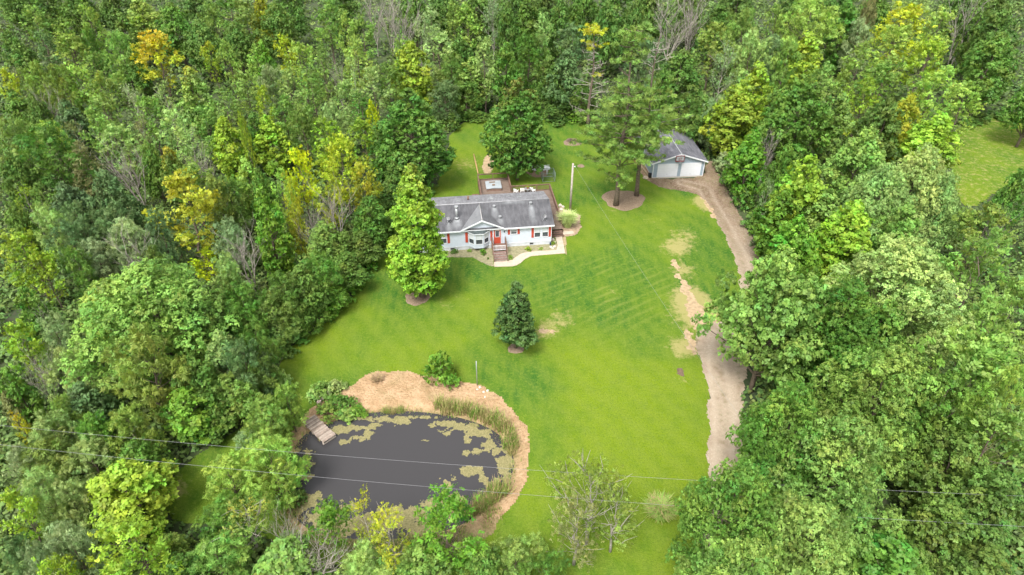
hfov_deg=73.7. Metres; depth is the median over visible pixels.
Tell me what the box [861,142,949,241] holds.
broadleaf tree
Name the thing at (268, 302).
willow tree
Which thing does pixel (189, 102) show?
broadleaf tree
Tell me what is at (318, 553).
dead tree
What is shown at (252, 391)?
broadleaf tree
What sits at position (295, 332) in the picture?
willow tree
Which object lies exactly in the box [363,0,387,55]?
dead tree
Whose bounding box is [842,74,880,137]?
feathery tree
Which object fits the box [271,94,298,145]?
feathery tree
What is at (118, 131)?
feathery tree
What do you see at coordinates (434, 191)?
shrub
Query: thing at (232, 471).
willow tree
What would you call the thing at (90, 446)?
willow tree
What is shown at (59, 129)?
feathery tree
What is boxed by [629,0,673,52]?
broadleaf tree
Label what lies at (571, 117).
shrub
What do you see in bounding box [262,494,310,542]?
dead tree
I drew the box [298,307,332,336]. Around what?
willow tree
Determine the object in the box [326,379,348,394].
shrub
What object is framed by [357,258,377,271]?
shrub
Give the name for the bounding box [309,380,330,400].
shrub
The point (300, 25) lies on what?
broadleaf tree
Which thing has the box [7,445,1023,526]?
power line
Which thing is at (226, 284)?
willow tree
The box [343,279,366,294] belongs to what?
shrub
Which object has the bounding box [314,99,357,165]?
willow tree
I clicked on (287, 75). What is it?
feathery tree
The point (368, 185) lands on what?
feathery tree
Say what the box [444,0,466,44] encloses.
feathery tree
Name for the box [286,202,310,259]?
feathery tree
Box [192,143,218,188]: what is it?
dead tree
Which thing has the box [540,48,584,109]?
broadleaf tree
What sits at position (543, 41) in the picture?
feathery tree
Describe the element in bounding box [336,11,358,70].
feathery tree
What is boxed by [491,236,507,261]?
front steps
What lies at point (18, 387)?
broadleaf tree
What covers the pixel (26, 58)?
broadleaf tree
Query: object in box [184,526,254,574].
willow tree
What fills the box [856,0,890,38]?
broadleaf tree
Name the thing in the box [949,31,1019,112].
broadleaf tree
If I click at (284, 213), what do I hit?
feathery tree
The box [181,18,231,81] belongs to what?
broadleaf tree
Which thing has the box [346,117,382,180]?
feathery tree
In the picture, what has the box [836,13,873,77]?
willow tree
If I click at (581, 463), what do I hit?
thinning tree
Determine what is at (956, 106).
feathery tree
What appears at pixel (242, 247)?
dead tree
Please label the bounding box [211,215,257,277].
willow tree
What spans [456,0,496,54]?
broadleaf tree
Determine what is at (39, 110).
broadleaf tree
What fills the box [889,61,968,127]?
feathery tree
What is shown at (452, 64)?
willow tree
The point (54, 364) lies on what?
willow tree
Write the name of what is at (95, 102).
feathery tree
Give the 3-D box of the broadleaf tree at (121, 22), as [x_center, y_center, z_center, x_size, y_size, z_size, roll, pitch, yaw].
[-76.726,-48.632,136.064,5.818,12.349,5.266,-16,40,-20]
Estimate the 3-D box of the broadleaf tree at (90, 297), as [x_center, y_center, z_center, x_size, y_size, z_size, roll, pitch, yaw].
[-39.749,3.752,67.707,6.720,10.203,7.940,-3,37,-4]
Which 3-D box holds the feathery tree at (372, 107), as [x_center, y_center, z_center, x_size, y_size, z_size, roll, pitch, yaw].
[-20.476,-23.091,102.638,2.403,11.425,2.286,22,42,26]
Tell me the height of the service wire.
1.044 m
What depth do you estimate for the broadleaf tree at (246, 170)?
87.78 m
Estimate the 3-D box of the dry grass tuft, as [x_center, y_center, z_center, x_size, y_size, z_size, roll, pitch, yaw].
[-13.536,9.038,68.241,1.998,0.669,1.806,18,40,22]
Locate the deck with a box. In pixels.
[477,172,563,236]
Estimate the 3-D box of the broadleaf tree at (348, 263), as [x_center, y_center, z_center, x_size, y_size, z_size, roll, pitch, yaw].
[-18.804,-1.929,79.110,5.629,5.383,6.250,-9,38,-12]
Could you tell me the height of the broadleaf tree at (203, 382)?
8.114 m
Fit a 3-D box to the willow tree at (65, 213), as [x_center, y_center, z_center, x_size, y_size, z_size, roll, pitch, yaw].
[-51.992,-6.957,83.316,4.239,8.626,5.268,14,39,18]
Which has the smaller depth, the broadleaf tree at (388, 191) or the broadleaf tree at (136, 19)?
the broadleaf tree at (388, 191)
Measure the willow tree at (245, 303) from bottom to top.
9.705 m
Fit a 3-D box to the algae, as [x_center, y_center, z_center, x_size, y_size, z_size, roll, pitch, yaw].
[-9.713,16.170,59.631,20.175,0.001,13.425,0,37,0]
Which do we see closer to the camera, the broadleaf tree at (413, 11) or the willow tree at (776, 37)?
the willow tree at (776, 37)
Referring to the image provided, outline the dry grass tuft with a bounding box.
[368,371,383,382]
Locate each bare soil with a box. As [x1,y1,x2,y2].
[482,155,493,172]
[526,170,548,176]
[538,328,555,333]
[640,164,649,180]
[670,259,716,354]
[677,368,683,375]
[700,197,715,218]
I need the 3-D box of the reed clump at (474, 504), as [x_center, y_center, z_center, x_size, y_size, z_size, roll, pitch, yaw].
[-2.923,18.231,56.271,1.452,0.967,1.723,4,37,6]
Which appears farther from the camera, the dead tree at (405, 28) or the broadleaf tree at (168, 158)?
the dead tree at (405, 28)
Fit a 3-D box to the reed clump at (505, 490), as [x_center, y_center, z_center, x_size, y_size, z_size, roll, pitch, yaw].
[-0.948,16.888,57.467,2.384,1.548,2.461,-25,44,-30]
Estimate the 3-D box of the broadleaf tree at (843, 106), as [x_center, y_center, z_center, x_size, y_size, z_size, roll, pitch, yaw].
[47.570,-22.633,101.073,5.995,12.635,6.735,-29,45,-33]
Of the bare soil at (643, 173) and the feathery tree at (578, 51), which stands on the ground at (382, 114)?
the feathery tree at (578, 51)
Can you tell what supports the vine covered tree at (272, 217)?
on the ground at (382, 114)
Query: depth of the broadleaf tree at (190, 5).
146.79 m
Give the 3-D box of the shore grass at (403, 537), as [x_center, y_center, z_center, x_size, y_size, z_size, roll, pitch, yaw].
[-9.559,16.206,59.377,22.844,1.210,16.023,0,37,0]
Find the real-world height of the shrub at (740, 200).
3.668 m
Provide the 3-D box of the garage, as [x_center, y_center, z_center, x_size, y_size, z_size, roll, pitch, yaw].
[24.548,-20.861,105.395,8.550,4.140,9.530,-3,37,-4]
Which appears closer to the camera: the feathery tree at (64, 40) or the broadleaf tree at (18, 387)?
the broadleaf tree at (18, 387)
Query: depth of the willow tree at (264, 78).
115.45 m
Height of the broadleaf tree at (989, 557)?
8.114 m
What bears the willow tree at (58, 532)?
on the ground at (382, 114)
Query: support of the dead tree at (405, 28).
on the ground at (382, 114)
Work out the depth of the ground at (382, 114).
121.29 m
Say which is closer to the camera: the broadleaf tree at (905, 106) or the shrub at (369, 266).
the shrub at (369, 266)
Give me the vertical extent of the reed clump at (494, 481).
1.539 m
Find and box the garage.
[638,130,708,177]
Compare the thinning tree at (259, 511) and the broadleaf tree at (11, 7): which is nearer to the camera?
the thinning tree at (259, 511)
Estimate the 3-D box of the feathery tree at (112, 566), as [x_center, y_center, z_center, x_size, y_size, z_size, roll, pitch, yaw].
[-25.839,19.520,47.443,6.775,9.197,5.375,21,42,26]
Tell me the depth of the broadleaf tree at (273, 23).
136.14 m
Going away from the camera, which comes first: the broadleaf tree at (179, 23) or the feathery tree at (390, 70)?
the feathery tree at (390, 70)
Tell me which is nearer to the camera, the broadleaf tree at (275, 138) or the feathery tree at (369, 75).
the broadleaf tree at (275, 138)
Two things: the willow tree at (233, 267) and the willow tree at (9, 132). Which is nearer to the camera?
the willow tree at (233, 267)
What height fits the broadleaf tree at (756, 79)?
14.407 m
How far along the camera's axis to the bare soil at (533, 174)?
103.74 m
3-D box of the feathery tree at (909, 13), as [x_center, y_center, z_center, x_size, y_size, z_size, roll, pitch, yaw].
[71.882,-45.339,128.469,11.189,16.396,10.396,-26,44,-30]
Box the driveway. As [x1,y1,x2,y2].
[650,161,758,574]
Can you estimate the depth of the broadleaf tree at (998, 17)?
124.56 m
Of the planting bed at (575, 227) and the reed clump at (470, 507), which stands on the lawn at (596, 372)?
the planting bed at (575, 227)
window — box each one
[441,233,446,243]
[511,229,516,234]
[534,227,540,237]
[542,227,548,236]
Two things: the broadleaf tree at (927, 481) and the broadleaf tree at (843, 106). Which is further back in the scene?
the broadleaf tree at (843, 106)
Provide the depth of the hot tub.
98.29 m
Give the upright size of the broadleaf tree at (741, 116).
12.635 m
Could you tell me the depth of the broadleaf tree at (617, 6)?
143.70 m
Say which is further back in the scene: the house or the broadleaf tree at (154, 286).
the house
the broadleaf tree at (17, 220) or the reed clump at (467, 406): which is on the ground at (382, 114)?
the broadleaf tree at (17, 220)
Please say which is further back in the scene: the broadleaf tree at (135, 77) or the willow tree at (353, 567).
the broadleaf tree at (135, 77)
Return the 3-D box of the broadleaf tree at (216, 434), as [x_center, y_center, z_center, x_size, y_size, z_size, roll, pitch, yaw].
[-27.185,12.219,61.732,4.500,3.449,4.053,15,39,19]
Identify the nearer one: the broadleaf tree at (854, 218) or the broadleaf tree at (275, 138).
the broadleaf tree at (854, 218)
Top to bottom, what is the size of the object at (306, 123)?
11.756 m
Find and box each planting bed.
[446,248,493,265]
[505,234,556,260]
[559,203,581,237]
[563,236,566,254]
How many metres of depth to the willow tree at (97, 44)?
131.97 m
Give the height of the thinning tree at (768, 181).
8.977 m
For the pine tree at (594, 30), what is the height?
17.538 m
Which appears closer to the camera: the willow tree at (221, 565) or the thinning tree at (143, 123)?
the willow tree at (221, 565)
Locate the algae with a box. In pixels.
[291,415,513,538]
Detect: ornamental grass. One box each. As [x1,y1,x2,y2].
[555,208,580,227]
[640,488,678,524]
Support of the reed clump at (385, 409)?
on the sand bank
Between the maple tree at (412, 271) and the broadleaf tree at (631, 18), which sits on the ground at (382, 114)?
the broadleaf tree at (631, 18)
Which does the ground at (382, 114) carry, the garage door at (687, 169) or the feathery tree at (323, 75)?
the feathery tree at (323, 75)
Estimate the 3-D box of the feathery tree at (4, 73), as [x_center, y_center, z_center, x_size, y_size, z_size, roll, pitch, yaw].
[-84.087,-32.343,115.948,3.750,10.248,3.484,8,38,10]
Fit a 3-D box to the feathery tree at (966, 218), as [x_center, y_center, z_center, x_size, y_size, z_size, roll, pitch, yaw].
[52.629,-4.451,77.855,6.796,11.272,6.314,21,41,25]
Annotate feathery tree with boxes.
[0,66,22,111]
[0,226,57,306]
[0,483,50,545]
[1,318,52,392]
[7,409,34,445]
[18,1,54,55]
[22,245,68,314]
[30,182,59,236]
[31,552,88,574]
[33,27,62,67]
[35,118,71,184]
[51,19,81,72]
[51,32,90,82]
[62,62,100,106]
[68,139,103,197]
[75,0,105,48]
[78,50,116,103]
[78,104,120,174]
[81,90,131,150]
[81,509,184,574]
[85,70,115,120]
[95,122,156,187]
[108,70,140,116]
[128,29,184,98]
[130,95,167,154]
[141,168,222,268]
[155,103,198,164]
[168,157,215,228]
[187,245,225,284]
[195,105,225,159]
[197,0,230,65]
[199,40,221,93]
[205,174,235,232]
[208,87,244,142]
[216,0,248,33]
[216,36,243,97]
[228,69,262,126]
[229,0,263,55]
[237,110,256,173]
[245,42,265,95]
[254,84,274,133]
[268,159,296,229]
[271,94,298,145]
[272,32,300,89]
[277,67,304,120]
[281,170,303,240]
[284,40,321,106]
[284,142,319,225]
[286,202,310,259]
[298,67,328,128]
[303,494,352,559]
[306,44,340,103]
[309,115,346,182]
[310,0,347,64]
[310,157,349,232]
[324,131,358,215]
[329,76,360,125]
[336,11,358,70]
[341,34,372,99]
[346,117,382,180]
[347,156,383,215]
[349,14,377,69]
[349,91,378,153]
[359,64,393,120]
[366,98,379,138]
[378,60,401,118]
[391,34,413,85]
[408,483,487,570]
[420,24,455,88]
[421,5,442,61]
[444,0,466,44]
[454,2,484,50]
[469,36,499,112]
[534,11,552,76]
[552,21,598,88]
[689,21,731,89]
[763,2,786,62]
[797,60,839,125]
[830,41,874,105]
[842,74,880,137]
[851,56,901,116]
[865,23,925,104]
[866,0,937,75]
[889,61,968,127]
[900,33,948,103]
[909,316,1023,442]
[914,226,1017,344]
[916,4,956,77]
[935,78,987,140]
[945,391,1023,495]
[947,201,1018,280]
[948,274,1023,385]
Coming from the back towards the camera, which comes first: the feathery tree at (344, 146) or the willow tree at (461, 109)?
the willow tree at (461, 109)
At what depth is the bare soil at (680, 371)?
69.37 m
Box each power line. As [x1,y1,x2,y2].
[2,425,1009,495]
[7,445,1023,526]
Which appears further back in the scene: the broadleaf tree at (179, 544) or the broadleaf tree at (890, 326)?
the broadleaf tree at (890, 326)
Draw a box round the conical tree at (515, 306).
[491,280,539,349]
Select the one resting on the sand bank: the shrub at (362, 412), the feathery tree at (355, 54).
the shrub at (362, 412)
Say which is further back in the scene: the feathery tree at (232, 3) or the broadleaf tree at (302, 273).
the feathery tree at (232, 3)
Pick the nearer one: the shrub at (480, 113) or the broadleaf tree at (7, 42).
the shrub at (480, 113)
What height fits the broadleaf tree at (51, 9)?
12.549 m
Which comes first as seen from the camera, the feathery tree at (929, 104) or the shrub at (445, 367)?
the shrub at (445, 367)
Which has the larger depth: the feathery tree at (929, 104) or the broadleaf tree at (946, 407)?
the feathery tree at (929, 104)
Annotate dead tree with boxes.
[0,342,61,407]
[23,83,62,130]
[33,305,60,343]
[92,130,146,205]
[101,215,158,269]
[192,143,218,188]
[208,212,272,291]
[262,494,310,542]
[282,508,357,574]
[292,198,326,251]
[308,173,358,232]
[324,47,343,108]
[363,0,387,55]
[373,0,401,57]
[377,0,424,43]
[654,0,704,60]
[677,0,707,51]
[758,127,780,185]
[945,0,988,74]
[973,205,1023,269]
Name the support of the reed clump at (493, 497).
on the sand bank
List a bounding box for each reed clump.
[381,405,389,414]
[387,407,397,414]
[395,403,403,412]
[429,391,446,409]
[436,396,454,414]
[446,397,461,410]
[450,397,469,415]
[458,395,477,415]
[463,398,486,420]
[464,500,478,519]
[469,490,492,514]
[472,501,482,515]
[477,400,498,425]
[478,490,495,507]
[481,475,508,498]
[481,483,502,504]
[485,475,514,496]
[486,403,503,426]
[489,410,509,430]
[496,414,512,432]
[500,426,519,450]
[504,421,516,436]
[507,443,517,455]
[510,435,522,450]
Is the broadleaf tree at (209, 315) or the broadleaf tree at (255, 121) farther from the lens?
the broadleaf tree at (255, 121)
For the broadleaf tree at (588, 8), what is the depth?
139.99 m
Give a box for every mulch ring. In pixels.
[405,290,429,305]
[508,344,523,353]
[564,138,581,145]
[602,190,644,210]
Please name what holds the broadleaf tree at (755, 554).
on the ground at (382, 114)
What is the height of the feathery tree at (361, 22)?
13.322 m
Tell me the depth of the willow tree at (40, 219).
80.88 m
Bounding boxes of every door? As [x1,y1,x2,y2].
[493,229,501,243]
[656,163,678,176]
[680,162,701,175]
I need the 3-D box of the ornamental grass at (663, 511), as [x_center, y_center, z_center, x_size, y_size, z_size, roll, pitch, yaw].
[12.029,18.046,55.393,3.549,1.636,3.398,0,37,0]
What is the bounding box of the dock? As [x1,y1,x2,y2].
[303,415,335,444]
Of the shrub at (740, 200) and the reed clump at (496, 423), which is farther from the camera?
the shrub at (740, 200)
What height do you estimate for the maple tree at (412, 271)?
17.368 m
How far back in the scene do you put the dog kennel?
102.18 m
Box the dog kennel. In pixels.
[541,168,554,181]
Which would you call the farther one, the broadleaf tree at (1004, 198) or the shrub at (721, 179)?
the shrub at (721, 179)
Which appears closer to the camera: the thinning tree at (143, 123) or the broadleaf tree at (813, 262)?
the broadleaf tree at (813, 262)
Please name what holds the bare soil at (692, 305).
on the lawn at (596, 372)
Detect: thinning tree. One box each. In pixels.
[10,66,28,105]
[14,181,44,234]
[64,116,94,176]
[119,83,149,132]
[132,114,158,151]
[151,77,180,137]
[174,123,213,172]
[211,490,280,555]
[345,56,364,112]
[347,484,382,557]
[368,501,411,573]
[412,13,430,71]
[478,0,500,54]
[541,450,638,544]
[547,485,604,572]
[593,477,642,552]
[709,39,737,101]
[758,178,774,214]
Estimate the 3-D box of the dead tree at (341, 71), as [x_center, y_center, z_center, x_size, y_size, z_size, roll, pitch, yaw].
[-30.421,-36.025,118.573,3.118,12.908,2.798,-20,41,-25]
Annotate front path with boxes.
[494,230,564,266]
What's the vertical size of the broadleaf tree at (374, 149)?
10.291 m
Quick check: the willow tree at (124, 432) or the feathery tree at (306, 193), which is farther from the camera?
the feathery tree at (306, 193)
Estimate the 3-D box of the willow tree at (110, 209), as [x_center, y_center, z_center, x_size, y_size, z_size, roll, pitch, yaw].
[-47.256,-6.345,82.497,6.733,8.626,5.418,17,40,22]
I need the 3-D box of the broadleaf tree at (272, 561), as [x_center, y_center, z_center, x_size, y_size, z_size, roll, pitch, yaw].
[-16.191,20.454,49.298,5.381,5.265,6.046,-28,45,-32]
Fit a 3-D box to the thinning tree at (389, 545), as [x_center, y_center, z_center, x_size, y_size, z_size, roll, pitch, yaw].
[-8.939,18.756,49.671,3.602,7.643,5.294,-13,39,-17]
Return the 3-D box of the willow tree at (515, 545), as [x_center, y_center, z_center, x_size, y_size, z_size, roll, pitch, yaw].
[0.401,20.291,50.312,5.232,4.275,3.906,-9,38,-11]
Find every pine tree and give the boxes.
[569,20,678,205]
[570,22,609,126]
[605,37,699,196]
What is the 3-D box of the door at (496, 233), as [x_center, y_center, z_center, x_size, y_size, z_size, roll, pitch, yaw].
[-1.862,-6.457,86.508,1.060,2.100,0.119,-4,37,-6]
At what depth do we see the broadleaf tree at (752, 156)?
92.89 m
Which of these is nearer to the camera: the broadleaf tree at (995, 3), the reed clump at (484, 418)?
the reed clump at (484, 418)
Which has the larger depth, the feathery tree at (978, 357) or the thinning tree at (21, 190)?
the thinning tree at (21, 190)
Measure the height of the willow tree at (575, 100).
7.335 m
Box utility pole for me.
[569,163,574,209]
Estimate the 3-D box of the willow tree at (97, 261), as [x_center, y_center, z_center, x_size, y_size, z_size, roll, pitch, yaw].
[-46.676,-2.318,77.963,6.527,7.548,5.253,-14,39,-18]
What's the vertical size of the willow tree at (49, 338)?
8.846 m
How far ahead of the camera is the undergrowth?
95.15 m
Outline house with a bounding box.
[413,191,554,251]
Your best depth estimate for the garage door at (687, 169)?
102.45 m
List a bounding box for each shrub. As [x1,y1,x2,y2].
[268,364,295,394]
[271,387,293,410]
[274,341,300,360]
[275,468,298,488]
[282,452,302,471]
[290,487,307,509]
[291,324,310,346]
[306,387,320,403]
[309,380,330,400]
[310,281,348,318]
[316,401,337,423]
[320,306,338,323]
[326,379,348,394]
[327,394,357,415]
[335,404,361,424]
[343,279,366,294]
[343,288,356,307]
[351,403,367,418]
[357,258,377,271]
[420,350,460,390]
[423,182,438,194]
[439,112,460,131]
[456,113,476,123]
[471,110,489,122]
[549,114,570,127]
[562,112,583,123]
[575,114,599,125]
[712,151,731,173]
[719,173,745,191]
[730,187,759,210]
[740,209,764,234]
[950,210,986,234]
[951,114,978,127]
[968,111,992,125]
[983,109,1019,120]
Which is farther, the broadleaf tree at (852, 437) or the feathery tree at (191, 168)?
the feathery tree at (191, 168)
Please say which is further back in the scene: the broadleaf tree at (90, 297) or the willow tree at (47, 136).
the willow tree at (47, 136)
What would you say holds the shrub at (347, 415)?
on the ground at (382, 114)
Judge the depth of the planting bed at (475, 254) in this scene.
86.16 m
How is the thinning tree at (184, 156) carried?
on the ground at (382, 114)
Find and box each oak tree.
[372,87,458,186]
[478,77,553,179]
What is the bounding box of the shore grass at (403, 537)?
[255,404,515,552]
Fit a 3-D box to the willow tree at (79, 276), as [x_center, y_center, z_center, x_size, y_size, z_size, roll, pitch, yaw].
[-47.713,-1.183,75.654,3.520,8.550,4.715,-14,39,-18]
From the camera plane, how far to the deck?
97.81 m
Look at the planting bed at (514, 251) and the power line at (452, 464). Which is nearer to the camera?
the power line at (452, 464)
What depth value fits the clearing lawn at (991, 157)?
107.89 m
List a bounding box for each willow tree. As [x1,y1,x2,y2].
[0,115,48,189]
[0,119,101,200]
[0,444,48,495]
[0,530,54,574]
[16,539,60,574]
[17,60,67,116]
[18,434,88,491]
[20,464,87,537]
[27,408,91,475]
[29,202,78,261]
[36,311,84,378]
[40,63,88,112]
[41,516,113,574]
[42,341,112,406]
[42,391,91,445]
[43,214,104,276]
[48,476,96,529]
[58,244,99,301]
[58,429,116,498]
[60,200,104,250]
[71,236,133,283]
[72,409,129,468]
[78,26,109,78]
[88,200,149,255]
[98,321,213,424]
[102,30,142,89]
[103,399,168,463]
[104,215,158,273]
[135,244,179,279]
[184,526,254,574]
[188,489,247,547]
[199,445,254,504]
[203,273,270,348]
[209,250,248,302]
[209,371,253,429]
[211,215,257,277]
[214,172,252,233]
[219,337,274,396]
[222,279,274,352]
[231,428,254,451]
[238,427,311,512]
[239,318,286,379]
[239,355,285,400]
[240,393,296,447]
[254,290,304,351]
[256,63,286,121]
[260,315,302,351]
[263,269,318,332]
[270,381,308,431]
[298,249,349,306]
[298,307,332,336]
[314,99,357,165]
[335,537,395,574]
[426,79,461,122]
[433,52,470,106]
[450,79,484,118]
[486,531,548,574]
[514,32,551,91]
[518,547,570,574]
[563,79,597,117]
[619,32,667,100]
[663,92,704,138]
[698,91,726,155]
[717,7,761,76]
[722,27,774,91]
[749,33,788,95]
[769,34,802,104]
[773,0,844,69]
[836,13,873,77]
[848,0,877,57]
[889,0,937,46]
[954,359,1023,472]
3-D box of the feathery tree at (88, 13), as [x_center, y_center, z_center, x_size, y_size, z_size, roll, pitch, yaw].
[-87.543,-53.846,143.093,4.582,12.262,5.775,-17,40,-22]
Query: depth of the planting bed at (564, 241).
88.59 m
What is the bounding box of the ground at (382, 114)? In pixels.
[0,0,1023,574]
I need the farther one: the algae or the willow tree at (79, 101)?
the willow tree at (79, 101)
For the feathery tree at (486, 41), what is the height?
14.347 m
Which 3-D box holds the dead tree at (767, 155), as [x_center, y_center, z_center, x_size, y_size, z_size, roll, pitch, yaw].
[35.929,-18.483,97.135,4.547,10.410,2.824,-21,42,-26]
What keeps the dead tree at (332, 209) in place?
on the ground at (382, 114)
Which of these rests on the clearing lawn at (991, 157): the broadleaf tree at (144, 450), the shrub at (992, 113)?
the shrub at (992, 113)
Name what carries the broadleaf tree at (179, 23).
on the ground at (382, 114)
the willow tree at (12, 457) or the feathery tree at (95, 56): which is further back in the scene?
the feathery tree at (95, 56)
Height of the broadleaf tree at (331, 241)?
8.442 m
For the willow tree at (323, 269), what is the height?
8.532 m
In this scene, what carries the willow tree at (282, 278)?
on the ground at (382, 114)
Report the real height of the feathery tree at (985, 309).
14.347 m
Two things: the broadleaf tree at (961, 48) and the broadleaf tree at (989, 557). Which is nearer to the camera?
the broadleaf tree at (989, 557)
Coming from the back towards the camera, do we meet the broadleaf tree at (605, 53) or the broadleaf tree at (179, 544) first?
the broadleaf tree at (605, 53)
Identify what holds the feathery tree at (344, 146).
on the ground at (382, 114)
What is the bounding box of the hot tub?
[485,180,501,191]
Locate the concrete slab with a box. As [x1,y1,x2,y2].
[563,231,573,234]
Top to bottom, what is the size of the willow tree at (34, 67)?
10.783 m
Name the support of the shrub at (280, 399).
on the ground at (382, 114)
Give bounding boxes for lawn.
[166,120,741,574]
[951,112,1023,205]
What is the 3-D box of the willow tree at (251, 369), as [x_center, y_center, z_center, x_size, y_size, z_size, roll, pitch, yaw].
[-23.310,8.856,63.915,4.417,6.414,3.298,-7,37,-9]
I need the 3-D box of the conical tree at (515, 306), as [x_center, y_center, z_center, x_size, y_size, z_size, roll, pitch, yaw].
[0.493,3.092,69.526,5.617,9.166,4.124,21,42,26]
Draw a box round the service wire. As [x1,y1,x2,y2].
[579,173,739,416]
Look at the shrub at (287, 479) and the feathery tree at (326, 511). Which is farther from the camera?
the shrub at (287, 479)
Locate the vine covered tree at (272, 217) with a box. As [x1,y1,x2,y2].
[253,184,296,285]
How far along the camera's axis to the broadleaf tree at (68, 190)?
83.89 m
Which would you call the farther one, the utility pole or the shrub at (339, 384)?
the utility pole
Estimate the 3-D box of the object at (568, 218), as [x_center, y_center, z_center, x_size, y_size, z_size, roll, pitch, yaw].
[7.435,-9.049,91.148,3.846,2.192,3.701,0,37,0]
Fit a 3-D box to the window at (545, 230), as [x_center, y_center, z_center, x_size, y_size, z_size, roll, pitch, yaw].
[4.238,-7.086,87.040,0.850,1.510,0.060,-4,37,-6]
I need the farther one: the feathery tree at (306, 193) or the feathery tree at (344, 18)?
the feathery tree at (344, 18)
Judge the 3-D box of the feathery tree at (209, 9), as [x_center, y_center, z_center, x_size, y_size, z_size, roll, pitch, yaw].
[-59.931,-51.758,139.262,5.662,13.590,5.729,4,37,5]
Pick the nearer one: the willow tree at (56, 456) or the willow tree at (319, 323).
the willow tree at (56, 456)
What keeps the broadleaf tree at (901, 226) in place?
on the ground at (382, 114)
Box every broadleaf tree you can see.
[0,0,35,36]
[0,29,30,72]
[0,149,48,209]
[0,366,45,426]
[0,390,33,432]
[1,89,42,146]
[2,200,45,262]
[10,38,44,96]
[12,285,63,353]
[23,91,59,149]
[30,0,67,36]
[49,181,103,236]
[52,0,103,39]
[54,99,98,159]
[57,252,246,391]
[66,380,124,444]
[78,280,152,352]
[85,168,146,231]
[85,457,181,541]
[98,0,135,33]
[101,433,180,496]
[111,11,144,61]
[125,0,171,57]
[125,44,153,95]
[135,139,172,205]
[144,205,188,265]
[148,551,208,574]
[151,531,197,574]
[152,2,193,64]
[157,146,193,206]
[158,386,225,445]
[168,357,237,417]
[176,65,217,138]
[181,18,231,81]
[182,0,218,37]
[183,301,236,366]
[193,408,236,446]
[203,328,246,393]
[208,116,253,184]
[218,19,259,76]
[235,156,267,219]
[236,382,270,427]
[244,112,270,175]
[249,0,273,54]
[250,167,282,226]
[252,0,301,61]
[253,40,279,97]
[253,114,295,177]
[253,530,331,574]
[267,0,308,40]
[279,263,333,327]
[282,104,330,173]
[296,218,353,270]
[328,0,363,51]
[329,251,375,290]
[346,229,388,266]
[351,195,393,247]
[363,120,394,182]
[372,182,407,212]
[377,216,395,237]
[381,160,402,198]
[387,41,434,110]
[394,539,452,574]
[396,0,438,50]
[429,0,460,43]
[447,35,480,83]
[454,56,491,109]
[455,544,502,574]
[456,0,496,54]
[490,42,522,107]
[493,0,526,46]
[495,3,520,73]
[513,0,541,63]
[526,0,569,48]
[531,54,566,115]
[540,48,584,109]
[541,0,577,58]
[541,99,579,117]
[568,0,600,55]
[586,0,623,79]
[599,0,632,42]
[615,0,651,73]
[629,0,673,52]
[647,49,704,105]
[647,69,678,127]
[665,457,794,574]
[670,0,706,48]
[672,532,787,574]
[682,94,718,145]
[689,244,829,392]
[695,3,732,64]
[698,83,762,157]
[712,489,864,574]
[713,0,754,47]
[722,127,767,198]
[725,378,835,510]
[726,60,773,141]
[734,280,773,319]
[735,407,906,555]
[750,187,806,258]
[751,559,828,574]
[752,73,846,160]
[756,140,798,207]
[764,151,831,237]
[764,214,822,283]
[772,0,816,39]
[772,30,823,98]
[775,250,823,347]
[775,272,883,396]
[789,304,835,382]
[794,188,843,258]
[801,340,947,481]
[807,0,858,48]
[807,199,874,285]
[808,92,857,165]
[817,124,885,207]
[820,0,863,75]
[821,232,977,366]
[830,298,914,391]
[831,528,936,574]
[836,161,917,252]
[851,97,904,162]
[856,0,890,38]
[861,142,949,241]
[862,202,922,290]
[870,409,928,481]
[872,495,994,574]
[879,93,922,163]
[882,363,981,467]
[891,424,991,529]
[894,110,963,171]
[909,170,964,253]
[918,464,1023,574]
[923,529,1012,574]
[931,0,973,46]
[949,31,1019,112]
[952,0,990,70]
[961,3,1019,80]
[964,0,1012,42]
[983,167,1023,231]
[996,85,1023,147]
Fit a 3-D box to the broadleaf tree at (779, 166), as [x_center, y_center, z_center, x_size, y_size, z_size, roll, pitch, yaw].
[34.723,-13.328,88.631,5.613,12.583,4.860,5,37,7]
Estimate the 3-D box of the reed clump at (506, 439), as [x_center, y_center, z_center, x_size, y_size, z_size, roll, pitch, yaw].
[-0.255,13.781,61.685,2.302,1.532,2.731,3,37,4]
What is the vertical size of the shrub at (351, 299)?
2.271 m
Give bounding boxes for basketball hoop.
[675,156,684,162]
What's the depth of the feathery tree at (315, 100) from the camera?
110.97 m
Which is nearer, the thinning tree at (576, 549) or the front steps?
the thinning tree at (576, 549)
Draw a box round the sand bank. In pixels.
[284,370,529,551]
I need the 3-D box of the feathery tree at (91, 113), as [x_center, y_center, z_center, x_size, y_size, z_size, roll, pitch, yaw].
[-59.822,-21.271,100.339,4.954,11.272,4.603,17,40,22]
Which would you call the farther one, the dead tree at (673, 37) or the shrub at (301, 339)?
the dead tree at (673, 37)
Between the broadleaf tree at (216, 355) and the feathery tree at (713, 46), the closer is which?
the broadleaf tree at (216, 355)
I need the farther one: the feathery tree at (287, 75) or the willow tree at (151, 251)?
the feathery tree at (287, 75)
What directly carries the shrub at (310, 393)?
on the lawn at (596, 372)
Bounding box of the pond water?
[288,411,513,538]
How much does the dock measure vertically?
1.101 m
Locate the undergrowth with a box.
[0,0,1023,574]
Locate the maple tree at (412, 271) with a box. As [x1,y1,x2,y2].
[384,163,450,297]
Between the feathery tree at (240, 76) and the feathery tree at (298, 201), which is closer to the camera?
the feathery tree at (298, 201)
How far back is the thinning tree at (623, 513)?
49.99 m
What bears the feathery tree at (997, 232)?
on the ground at (382, 114)

